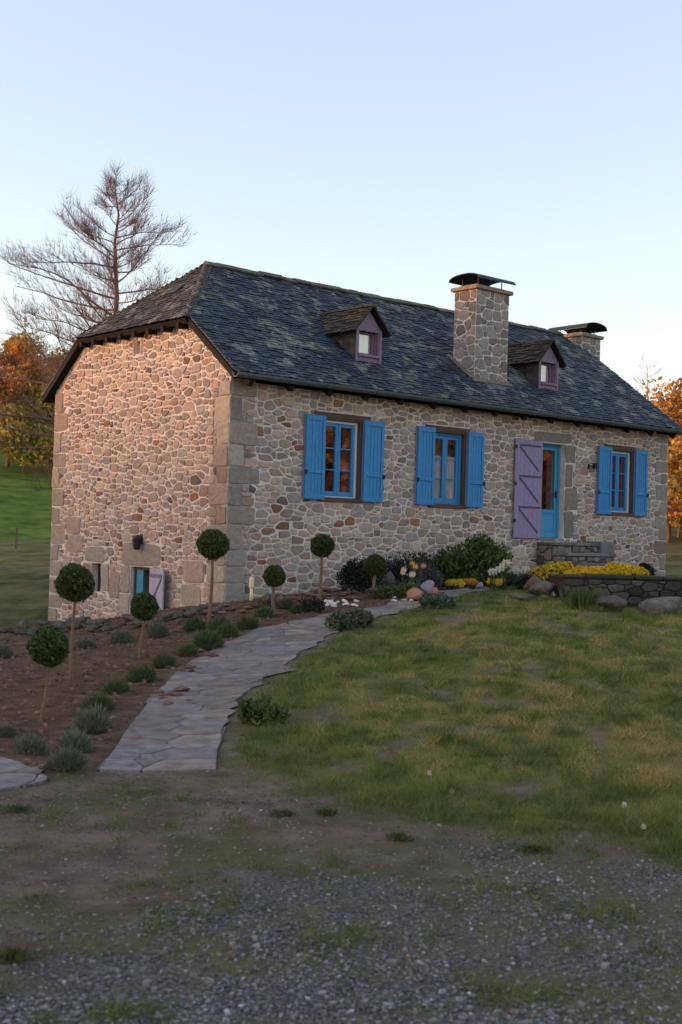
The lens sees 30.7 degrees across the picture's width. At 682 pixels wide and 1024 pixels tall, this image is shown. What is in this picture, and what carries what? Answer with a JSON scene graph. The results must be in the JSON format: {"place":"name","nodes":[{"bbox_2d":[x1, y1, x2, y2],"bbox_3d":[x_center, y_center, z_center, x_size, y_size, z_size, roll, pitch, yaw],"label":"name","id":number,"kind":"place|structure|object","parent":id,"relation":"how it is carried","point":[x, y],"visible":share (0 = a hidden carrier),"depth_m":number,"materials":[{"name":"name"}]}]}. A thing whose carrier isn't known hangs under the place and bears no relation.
{"place":"outdoors","nodes":[
{"label":"outdoors","id":0,"kind":"place"},
{"bbox_2d":[0,757,46,790],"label":"path","id":1,"kind":"structure","parent":0,"point":[21,775],"depth_m":7.96,"materials":[{"name":"stone"}]},
{"bbox_2d":[96,586,488,772],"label":"path","id":2,"kind":"structure","parent":0,"point":[180,734],"depth_m":11.13,"materials":[{"name":"stone"}]},
{"bbox_2d":[173,685,189,690],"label":"clod","id":3,"kind":"object","parent":2,"relation":"on","point":[181,688],"visible":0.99,"depth_m":11.54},
{"bbox_2d":[0,578,681,1023],"bbox_3d":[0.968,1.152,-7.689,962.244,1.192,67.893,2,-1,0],"label":"ground","id":4,"kind":"structure","parent":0,"point":[226,846],"depth_m":5.57,"materials":[{"name":"gravel"}]},
{"bbox_2d":[0,941,38,965],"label":"weed patch","id":5,"kind":"object","parent":4,"relation":"on","point":[9,957],"visible":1,"depth_m":4.58,"materials":[{"name":"green plant"}]},
{"bbox_2d":[0,801,50,815],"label":"weed patch","id":6,"kind":"object","parent":4,"relation":"on","point":[19,808],"visible":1,"depth_m":7.01,"materials":[{"name":"green plant"}]},
{"bbox_2d":[0,586,487,775],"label":"flower bed","id":7,"kind":"object","parent":4,"relation":"on","point":[97,757],"visible":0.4,"depth_m":13.20,"materials":[{"name":"soil"}]},
{"bbox_2d":[0,640,14,658],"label":"lavender bush","id":8,"kind":"object","parent":7,"relation":"on","point":[5,653],"visible":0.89,"depth_m":15.73,"materials":[{"name":"green plant"}]},
{"bbox_2d":[0,721,20,737],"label":"lavender bush","id":9,"kind":"object","parent":7,"relation":"on","point":[9,731],"visible":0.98,"depth_m":9.34,"materials":[{"name":"green plant"}]},
{"bbox_2d":[14,629,28,634],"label":"stone","id":10,"kind":"object","parent":7,"relation":"on","point":[20,631],"visible":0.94,"depth_m":19.12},
{"bbox_2d":[17,618,28,628],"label":"boulder","id":11,"kind":"object","parent":7,"relation":"on","point":[23,623],"visible":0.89,"depth_m":20.04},
{"bbox_2d":[9,730,48,754],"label":"lavender bush","id":12,"kind":"object","parent":7,"relation":"on","point":[32,745],"visible":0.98,"depth_m":8.74,"materials":[{"name":"green plant"}]},
{"bbox_2d":[25,624,69,717],"bbox_3d":[-2.454,1.345,10.362,0.388,0.826,0.384,2,-1,0],"label":"topiary tree","id":13,"kind":"object","parent":7,"relation":"on","point":[46,646],"visible":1,"depth_m":10.27,"materials":[{"name":"green plant"}]},
{"bbox_2d":[42,742,90,772],"bbox_3d":[-1.815,1.633,8.222,0.327,0.207,0.319,2,-1,-14],"label":"lavender bush","id":14,"kind":"object","parent":7,"relation":"on","point":[71,760],"visible":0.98,"depth_m":8.16,"materials":[{"name":"green plant"}]},
{"bbox_2d":[65,622,81,629],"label":"stone","id":15,"kind":"object","parent":7,"relation":"on","point":[76,625],"visible":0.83,"depth_m":19.33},
{"bbox_2d":[54,562,94,686],"bbox_3d":[-2.679,1.146,12.444,0.426,1.294,0.440,2,-1,0],"label":"topiary tree","id":16,"kind":"object","parent":7,"relation":"on","point":[74,583],"visible":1,"depth_m":12.34,"materials":[{"name":"green plant"}]},
{"bbox_2d":[55,726,95,752],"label":"lavender bush","id":17,"kind":"object","parent":7,"relation":"on","point":[79,739],"visible":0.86,"depth_m":8.81,"materials":[{"name":"green plant"}]},
{"bbox_2d":[76,616,90,622],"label":"stone","id":18,"kind":"object","parent":7,"relation":"on","point":[82,619],"visible":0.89,"depth_m":20.49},
{"bbox_2d":[73,637,96,649],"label":"lavender bush","id":19,"kind":"object","parent":7,"relation":"on","point":[84,643],"visible":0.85,"depth_m":16.43,"materials":[{"name":"green plant"}]},
{"bbox_2d":[71,703,114,733],"bbox_3d":[-1.942,1.615,9.688,0.379,0.306,0.368,1,-1,16],"label":"lavender bush","id":20,"kind":"object","parent":7,"relation":"on","point":[93,721],"visible":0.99,"depth_m":9.62,"materials":[{"name":"green plant"}]},
{"bbox_2d":[81,691,119,711],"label":"lavender bush","id":21,"kind":"object","parent":7,"relation":"on","point":[98,699],"visible":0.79,"depth_m":10.63,"materials":[{"name":"green plant"}]},
{"bbox_2d":[94,618,109,623],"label":"stone","id":22,"kind":"object","parent":7,"relation":"on","point":[102,620],"visible":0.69,"depth_m":19.30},
{"bbox_2d":[99,677,132,694],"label":"lavender bush","id":23,"kind":"object","parent":7,"relation":"on","point":[119,686],"visible":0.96,"depth_m":11.73,"materials":[{"name":"green plant"}]},
{"bbox_2d":[109,628,134,643],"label":"lavender bush","id":24,"kind":"object","parent":7,"relation":"on","point":[119,636],"visible":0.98,"depth_m":16.85,"materials":[{"name":"green plant"}]},
{"bbox_2d":[122,663,162,682],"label":"lavender bush","id":25,"kind":"object","parent":7,"relation":"on","point":[137,673],"visible":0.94,"depth_m":12.49,"materials":[{"name":"green plant"}]},
{"bbox_2d":[130,591,159,658],"bbox_3d":[-2.350,1.367,14.807,0.360,0.864,0.361,2,-1,-27],"label":"topiary tree","id":26,"kind":"object","parent":7,"relation":"on","point":[145,606],"visible":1,"depth_m":14.72,"materials":[{"name":"green plant"}]},
{"bbox_2d":[145,621,171,638],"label":"lavender bush","id":27,"kind":"object","parent":7,"relation":"on","point":[156,630],"visible":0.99,"depth_m":17.22,"materials":[{"name":"green plant"}]},
{"bbox_2d":[148,651,179,668],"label":"lavender bush","id":28,"kind":"object","parent":7,"relation":"on","point":[161,660],"visible":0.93,"depth_m":13.77,"materials":[{"name":"green plant"}]},
{"bbox_2d":[160,612,180,618],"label":"stone","id":29,"kind":"object","parent":7,"relation":"on","point":[166,615],"visible":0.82,"depth_m":18.87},
{"bbox_2d":[174,641,200,656],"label":"lavender bush","id":30,"kind":"object","parent":7,"relation":"on","point":[189,650],"visible":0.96,"depth_m":14.85,"materials":[{"name":"green plant"}]},
{"bbox_2d":[179,615,209,631],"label":"lavender bush","id":31,"kind":"object","parent":7,"relation":"on","point":[193,624],"visible":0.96,"depth_m":17.43,"materials":[{"name":"green plant"}]},
{"bbox_2d":[190,628,224,650],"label":"lavender bush","id":32,"kind":"object","parent":7,"relation":"on","point":[206,641],"visible":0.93,"depth_m":15.50,"materials":[{"name":"green plant"}]},
{"bbox_2d":[195,528,230,625],"bbox_3d":[-1.875,0.959,17.890,0.478,1.455,0.480,1,-1,41],"label":"topiary tree","id":33,"kind":"object","parent":7,"relation":"on","point":[211,544],"visible":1,"depth_m":17.80,"materials":[{"name":"green plant"}]},
{"bbox_2d":[207,615,233,629],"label":"lavender bush","id":34,"kind":"object","parent":7,"relation":"on","point":[218,619],"visible":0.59,"depth_m":17.40,"materials":[{"name":"green plant"}]},
{"bbox_2d":[216,619,239,637],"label":"lavender bush","id":35,"kind":"object","parent":7,"relation":"on","point":[225,630],"visible":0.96,"depth_m":16.57,"materials":[{"name":"green plant"}]},
{"bbox_2d":[234,615,260,630],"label":"lavender bush","id":36,"kind":"object","parent":7,"relation":"on","point":[245,623],"visible":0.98,"depth_m":17.14,"materials":[{"name":"green plant"}]},
{"bbox_2d":[249,577,253,599],"bbox_3d":[-1.462,1.284,20.283,0.084,0.428,0.084,2,-1,0],"label":"garden light","id":37,"kind":"object","parent":7,"relation":"on","point":[251,583],"visible":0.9,"depth_m":20.26,"materials":[{"name":"beige plastic"}]},
{"bbox_2d":[252,605,274,617],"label":"lavender bush","id":38,"kind":"object","parent":7,"relation":"on","point":[264,612],"visible":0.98,"depth_m":18.26,"materials":[{"name":"green plant"}]},
{"bbox_2d":[258,593,276,606],"bbox_3d":[-1.142,1.374,19.317,0.295,0.233,0.446,3,-5,1],"label":"boulder","id":39,"kind":"object","parent":7,"relation":"on","point":[265,599],"visible":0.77,"depth_m":19.18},
{"bbox_2d":[262,565,285,615],"bbox_3d":[-0.996,1.178,18.441,0.370,0.812,0.363,2,-1,0],"label":"topiary tree","id":40,"kind":"object","parent":7,"relation":"on","point":[273,576],"visible":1,"depth_m":18.36,"materials":[{"name":"green plant"}]},
{"bbox_2d":[275,597,294,608],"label":"lavender bush","id":41,"kind":"object","parent":7,"relation":"on","point":[284,603],"visible":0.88,"depth_m":18.87,"materials":[{"name":"green plant"}]},
{"bbox_2d":[290,602,306,613],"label":"lavender bush","id":42,"kind":"object","parent":7,"relation":"on","point":[297,608],"visible":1,"depth_m":18.46,"materials":[{"name":"green plant"}]},
{"bbox_2d":[299,597,326,612],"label":"shrub","id":43,"kind":"object","parent":7,"relation":"on","point":[317,604],"visible":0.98,"depth_m":18.50,"materials":[{"name":"green plant"}]},
{"bbox_2d":[310,533,335,600],"bbox_3d":[-0.298,0.922,19.303,0.416,1.192,0.410,2,-1,0],"label":"topiary tree","id":44,"kind":"object","parent":7,"relation":"on","point":[322,546],"visible":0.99,"depth_m":19.23,"materials":[{"name":"green plant"}]},
{"bbox_2d":[335,557,384,592],"bbox_3d":[0.332,1.087,21.084,0.847,0.676,0.489,1,-1,10],"label":"shrub","id":45,"kind":"object","parent":7,"relation":"on","point":[353,575],"visible":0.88,"depth_m":21.00,"materials":[{"name":"green plant"}]},
{"bbox_2d":[364,553,386,595],"bbox_3d":[0.555,1.055,20.122,0.392,0.787,0.424,2,-1,0],"label":"topiary tree","id":46,"kind":"object","parent":7,"relation":"on","point":[375,565],"visible":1,"depth_m":20.03,"materials":[{"name":"green plant"}]},
{"bbox_2d":[369,584,395,599],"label":"shrub","id":47,"kind":"object","parent":7,"relation":"on","point":[386,591],"visible":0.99,"depth_m":19.90,"materials":[{"name":"green plant"}]},
{"bbox_2d":[381,571,394,585],"bbox_3d":[0.829,1.222,21.709,0.207,0.379,0.322,7,-3,-26],"label":"boulder","id":48,"kind":"object","parent":7,"relation":"on","point":[389,579],"visible":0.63,"depth_m":21.62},
{"bbox_2d":[398,567,406,583],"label":"tulip","id":49,"kind":"object","parent":7,"relation":"on","point":[403,571],"visible":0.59,"depth_m":21.05,"materials":[{"name":"white plant"}]},
{"bbox_2d":[391,580,420,597],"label":"shrub","id":50,"kind":"object","parent":7,"relation":"on","point":[404,587],"visible":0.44,"depth_m":20.13,"materials":[{"name":"green plant"}]},
{"bbox_2d":[378,549,441,586],"bbox_3d":[1.175,1.035,22.534,1.327,0.782,0.900,1,-1,9],"label":"shrub","id":51,"kind":"object","parent":7,"relation":"on","point":[399,565],"visible":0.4,"depth_m":22.48,"materials":[{"name":"green plant"}]},
{"bbox_2d":[406,588,423,599],"bbox_3d":[1.179,1.312,19.738,0.262,0.220,0.259,-4,-1,-9],"label":"stone","id":52,"kind":"object","parent":7,"relation":"on","point":[415,593],"visible":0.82,"depth_m":19.67,"materials":[{"name":"stone"}]},
{"bbox_2d":[416,563,425,588],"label":"tulip","id":53,"kind":"object","parent":7,"relation":"on","point":[423,566],"visible":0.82,"depth_m":21.02,"materials":[{"name":"pink plant"}]},
{"bbox_2d":[407,561,444,587],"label":"shrub","id":54,"kind":"object","parent":7,"relation":"on","point":[436,577],"visible":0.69,"depth_m":21.93,"materials":[{"name":"green plant"}]},
{"bbox_2d":[420,580,433,595],"bbox_3d":[1.407,1.249,20.306,0.238,0.277,0.186,2,-1,-27],"label":"stone","id":55,"kind":"object","parent":7,"relation":"on","point":[426,587],"visible":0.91,"depth_m":20.25,"materials":[{"name":"stone"}]},
{"bbox_2d":[416,551,474,586],"bbox_3d":[1.907,1.072,23.216,1.222,0.727,0.808,1,-1,8],"label":"shrub","id":56,"kind":"object","parent":7,"relation":"on","point":[442,568],"visible":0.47,"depth_m":23.01,"materials":[{"name":"green plant"}]},
{"bbox_2d":[444,578,464,589],"bbox_3d":[2.019,1.301,22.191,0.412,0.238,0.308,2,-1,-6],"label":"primrose","id":57,"kind":"object","parent":7,"relation":"on","point":[449,583],"visible":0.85,"depth_m":22.13,"materials":[{"name":"yellow plant"}]},
{"bbox_2d":[463,577,478,588],"bbox_3d":[2.338,1.299,22.465,0.392,0.238,0.285,2,-1,-28],"label":"primrose","id":58,"kind":"object","parent":7,"relation":"on","point":[471,582],"visible":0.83,"depth_m":22.41,"materials":[{"name":"orange plant"}]},
{"bbox_2d":[433,532,513,586],"bbox_3d":[2.473,0.913,23.310,1.578,1.074,1.054,2,-1,-11],"label":"laurel bush","id":59,"kind":"object","parent":7,"relation":"on","point":[482,558],"visible":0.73,"depth_m":23.11,"materials":[{"name":"green plant"}]},
{"bbox_2d":[260,807,298,817],"bbox_3d":[-0.333,1.665,6.876,0.214,0.047,0.169,1,-1,26],"label":"weed patch","id":60,"kind":"object","parent":4,"relation":"on","point":[280,813],"visible":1,"depth_m":6.87,"materials":[{"name":"green plant"}]},
{"bbox_2d":[306,807,339,816],"bbox_3d":[-0.073,1.664,6.883,0.184,0.049,0.169,1,-1,35],"label":"weed patch","id":61,"kind":"object","parent":4,"relation":"on","point":[327,811],"visible":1,"depth_m":6.88,"materials":[{"name":"green plant"}]},
{"bbox_2d":[0,748,681,1023],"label":"gravel","id":62,"kind":"structure","parent":4,"relation":"on","point":[12,1008],"depth_m":4.76,"materials":[{"name":"gravel"}]},
{"bbox_2d":[41,261,681,621],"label":"stone farmhouse","id":63,"kind":"object","parent":4,"relation":"on","point":[262,420],"visible":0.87,"depth_m":23.28,"materials":[{"name":"stone"}]},
{"bbox_2d":[97,563,100,590],"bbox_3d":[-4.552,1.250,23.720,0.108,0.580,0.370,2,-1,-41],"label":"window","id":64,"kind":"structure","parent":63,"relation":"in","point":[99,565],"depth_m":23.75,"materials":[{"name":"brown wood"}]},
{"bbox_2d":[133,567,164,609],"bbox_3d":[-3.371,1.526,22.185,0.206,1.060,1.387,2,-1,-30],"label":"basement door","id":65,"kind":"structure","parent":63,"relation":"in","point":[157,576],"depth_m":21.95,"materials":[{"name":"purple wood"}]},
{"bbox_2d":[314,411,370,502],"bbox_3d":[-0.088,-0.960,22.219,1.320,1.577,0.385,2,-1,-41],"label":"window","id":66,"kind":"structure","parent":63,"relation":"in","point":[353,470],"depth_m":22.32,"materials":[{"name":"blue wood"}]},
{"bbox_2d":[426,424,469,508],"bbox_3d":[1.937,-0.856,23.978,1.210,1.567,0.385,2,-1,-41],"label":"window","id":67,"kind":"structure","parent":63,"relation":"in","point":[450,472],"depth_m":24.10,"materials":[{"name":"blue wood"}]},
{"bbox_2d":[537,443,563,540],"bbox_3d":[4.233,-0.417,26.096,0.860,2.030,0.520,2,-1,-41],"label":"door","id":68,"kind":"structure","parent":63,"relation":"in","point":[549,521],"depth_m":26.23,"materials":[{"name":"paint"}]},
{"bbox_2d":[604,444,635,516],"bbox_3d":[6.039,-0.692,27.540,1.140,1.557,0.385,2,-1,-41],"label":"window","id":69,"kind":"structure","parent":63,"relation":"in","point":[623,460],"depth_m":27.72,"materials":[{"name":"blue wood"}]},
{"bbox_2d":[386,831,414,840],"bbox_3d":[0.296,1.670,6.403,0.148,0.047,0.141,2,-1,-37],"label":"weed patch","id":70,"kind":"object","parent":4,"relation":"on","point":[400,836],"visible":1,"depth_m":6.38,"materials":[{"name":"green plant"}]},
{"bbox_2d":[495,571,524,585],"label":"shrub","id":71,"kind":"object","parent":4,"relation":"on","point":[511,581],"visible":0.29,"depth_m":23.10,"materials":[{"name":"green plant"}]},
{"bbox_2d":[515,840,553,856],"bbox_3d":[0.977,1.700,6.274,0.224,0.050,0.218,1,-1,27],"label":"weed patch","id":72,"kind":"object","parent":4,"relation":"on","point":[531,847],"visible":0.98,"depth_m":6.27,"materials":[{"name":"green plant"}]},
{"bbox_2d":[537,541,631,576],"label":"stone steps","id":73,"kind":"structure","parent":4,"relation":"on","point":[590,553],"depth_m":25.53,"materials":[{"name":"stone"}]},
{"bbox_2d":[0,453,681,627],"bbox_3d":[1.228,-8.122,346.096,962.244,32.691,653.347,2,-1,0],"label":"meadow","id":74,"kind":"structure","parent":0,"point":[24,576],"depth_m":62.95,"materials":[{"name":"plant"}]},
{"bbox_2d":[14,527,17,548],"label":"fence post","id":75,"kind":"object","parent":74,"relation":"on","point":[16,537],"visible":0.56,"depth_m":61.75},
{"bbox_2d":[0,400,53,472],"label":"autumn tree","id":76,"kind":"object","parent":74,"relation":"on","point":[20,455],"visible":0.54,"depth_m":101.53,"materials":[{"name":"yellow plant"}]},
{"bbox_2d":[0,333,53,466],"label":"autumn tree","id":77,"kind":"object","parent":74,"relation":"on","point":[14,346],"visible":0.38,"depth_m":104.71,"materials":[{"name":"orange plant"}]},
{"bbox_2d":[0,391,54,472],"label":"autumn tree","id":78,"kind":"object","parent":74,"relation":"on","point":[47,406],"visible":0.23,"depth_m":101.85,"materials":[{"name":"orange plant"}]},
{"bbox_2d":[0,298,61,364],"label":"tree","id":79,"kind":"object","parent":74,"relation":"on","point":[25,327],"visible":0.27,"depth_m":114.23,"materials":[{"name":"brown plant"}]},
{"bbox_2d":[0,330,67,465],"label":"autumn tree","id":80,"kind":"object","parent":74,"relation":"on","point":[23,333],"visible":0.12,"depth_m":107.42,"materials":[{"name":"orange plant"}]},
{"bbox_2d":[0,157,196,492],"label":"bare tree","id":81,"kind":"object","parent":74,"relation":"on","point":[115,267],"visible":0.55,"depth_m":35.71,"materials":[{"name":"brown plant"}]},
{"bbox_2d":[629,355,669,403],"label":"bare tree","id":82,"kind":"object","parent":74,"relation":"on","point":[647,378],"visible":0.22,"depth_m":64.03,"materials":[{"name":"brown plant"}]},
{"bbox_2d":[636,374,681,528],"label":"autumn tree","id":83,"kind":"object","parent":74,"relation":"on","point":[677,392],"visible":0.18,"depth_m":58.80,"materials":[{"name":"orange plant"}]},
{"bbox_2d":[651,382,681,542],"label":"autumn tree","id":84,"kind":"object","parent":74,"relation":"on","point":[668,527],"visible":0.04,"depth_m":61.04,"materials":[{"name":"orange plant"}]},
{"bbox_2d":[655,390,681,511],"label":"bare tree","id":85,"kind":"object","parent":74,"relation":"on","point":[677,510],"visible":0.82,"depth_m":31.29,"materials":[{"name":"plant"}]},
{"bbox_2d":[666,435,681,531],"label":"autumn tree","id":86,"kind":"object","parent":74,"relation":"on","point":[674,483],"visible":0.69,"depth_m":43.85,"materials":[{"name":"orange plant"}]},
{"bbox_2d":[670,434,681,536],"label":"autumn tree","id":87,"kind":"object","parent":74,"relation":"on","point":[679,532],"visible":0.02,"depth_m":65.90,"materials":[{"name":"orange plant"}]},
{"bbox_2d":[0,0,681,406],"label":"sky","id":88,"kind":"structure","parent":0,"point":[396,149],"materials":[{"name":"blue"}]},
{"bbox_2d":[0,585,681,1023],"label":"lawn","id":89,"kind":"structure","parent":0,"point":[588,742],"depth_m":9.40,"materials":[{"name":"plant"}]},
{"bbox_2d":[236,692,291,724],"bbox_3d":[-0.606,1.573,9.860,0.459,0.285,0.302,1,-1,12],"label":"shrub","id":90,"kind":"object","parent":89,"relation":"on","point":[250,711],"visible":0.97,"depth_m":9.81,"materials":[{"name":"green plant"}]},
{"bbox_2d":[324,606,374,630],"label":"shrub","id":91,"kind":"object","parent":89,"relation":"on","point":[337,619],"visible":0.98,"depth_m":16.54,"materials":[{"name":"green plant"}]},
{"bbox_2d":[418,592,455,608],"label":"shrub","id":92,"kind":"object","parent":89,"relation":"on","point":[436,600],"visible":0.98,"depth_m":18.45,"materials":[{"name":"green plant"}]},
{"bbox_2d":[488,566,500,589],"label":"daffodil","id":93,"kind":"object","parent":89,"relation":"on","point":[493,571],"visible":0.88,"depth_m":22.31,"materials":[{"name":"white plant"}]},
{"bbox_2d":[485,577,507,589],"bbox_3d":[2.850,1.304,22.379,0.360,0.249,0.349,3,-1,-43],"label":"primrose","id":94,"kind":"object","parent":89,"relation":"on","point":[499,581],"visible":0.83,"depth_m":22.32,"materials":[{"name":"yellow plant"}]},
{"bbox_2d":[497,559,512,589],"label":"daffodil","id":95,"kind":"object","parent":89,"relation":"on","point":[506,563],"visible":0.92,"depth_m":22.32,"materials":[{"name":"white plant"}]},
{"bbox_2d":[512,565,530,588],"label":"daffodil","id":96,"kind":"object","parent":89,"relation":"on","point":[516,569],"visible":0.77,"depth_m":22.52,"materials":[{"name":"white plant"}]},
{"bbox_2d":[510,593,536,600],"bbox_3d":[2.953,1.379,20.090,0.395,0.139,0.363,1,-1,41],"label":"stone","id":97,"kind":"object","parent":89,"relation":"on","point":[524,596],"visible":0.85,"depth_m":19.95,"materials":[{"name":"stone"}]},
{"bbox_2d":[514,572,543,589],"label":"shrub","id":98,"kind":"object","parent":89,"relation":"on","point":[521,582],"visible":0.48,"depth_m":22.24,"materials":[{"name":"green plant"}]},
{"bbox_2d":[523,575,540,589],"bbox_3d":[3.365,1.246,21.597,0.408,0.317,0.254,6,-8,-10],"label":"boulder","id":99,"kind":"object","parent":89,"relation":"on","point":[532,580],"visible":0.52,"depth_m":21.50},
{"bbox_2d":[526,580,556,596],"bbox_3d":[3.402,1.302,20.960,0.479,0.310,0.598,-4,0,-13],"label":"boulder","id":100,"kind":"object","parent":89,"relation":"on","point":[545,587],"visible":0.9,"depth_m":20.79,"materials":[{"name":"stone"}]},
{"bbox_2d":[525,561,573,580],"bbox_3d":[4.000,1.383,23.785,1.561,0.916,0.737,2,-1,0],"label":"yellow flower cushion","id":101,"kind":"object","parent":89,"relation":"on","point":[550,568],"visible":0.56,"depth_m":23.60,"materials":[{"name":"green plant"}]},
{"bbox_2d":[558,583,605,609],"bbox_3d":[3.659,1.280,18.938,0.803,0.418,0.858,2,-1,0],"label":"grass tuft","id":102,"kind":"object","parent":89,"relation":"on","point":[575,600],"visible":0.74,"depth_m":18.80,"materials":[{"name":"plant"}]},
{"bbox_2d":[593,595,626,611],"bbox_3d":[4.084,1.369,18.695,0.444,0.251,0.578,3,4,-26],"label":"boulder","id":103,"kind":"object","parent":89,"relation":"on","point":[614,602],"visible":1,"depth_m":18.55,"materials":[{"name":"stone"}]},
{"bbox_2d":[548,573,681,609],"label":"garden wall","id":104,"kind":"structure","parent":89,"relation":"on","point":[635,590],"depth_m":20.03,"materials":[{"name":"stone"}]},
{"bbox_2d":[565,565,615,574],"bbox_3d":[4.109,1.054,20.584,0.907,0.350,0.440,2,-1,0],"label":"yellow flower cushion","id":105,"kind":"object","parent":104,"relation":"on","point":[581,569],"visible":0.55,"depth_m":20.50,"materials":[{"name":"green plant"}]},
{"bbox_2d":[605,561,649,574],"bbox_3d":[4.911,1.034,21.592,0.954,0.356,0.468,2,-1,0],"label":"yellow flower cushion","id":106,"kind":"object","parent":104,"relation":"on","point":[620,568],"visible":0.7,"depth_m":21.48,"materials":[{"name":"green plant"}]},
{"bbox_2d":[639,562,655,575],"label":"shrub","id":107,"kind":"object","parent":89,"relation":"on","point":[647,567],"visible":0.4,"depth_m":23.77,"materials":[{"name":"green plant"}]},
{"bbox_2d":[637,597,681,613],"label":"boulder","id":108,"kind":"object","parent":89,"relation":"on","point":[668,605],"visible":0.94,"depth_m":18.85,"materials":[{"name":"stone"}]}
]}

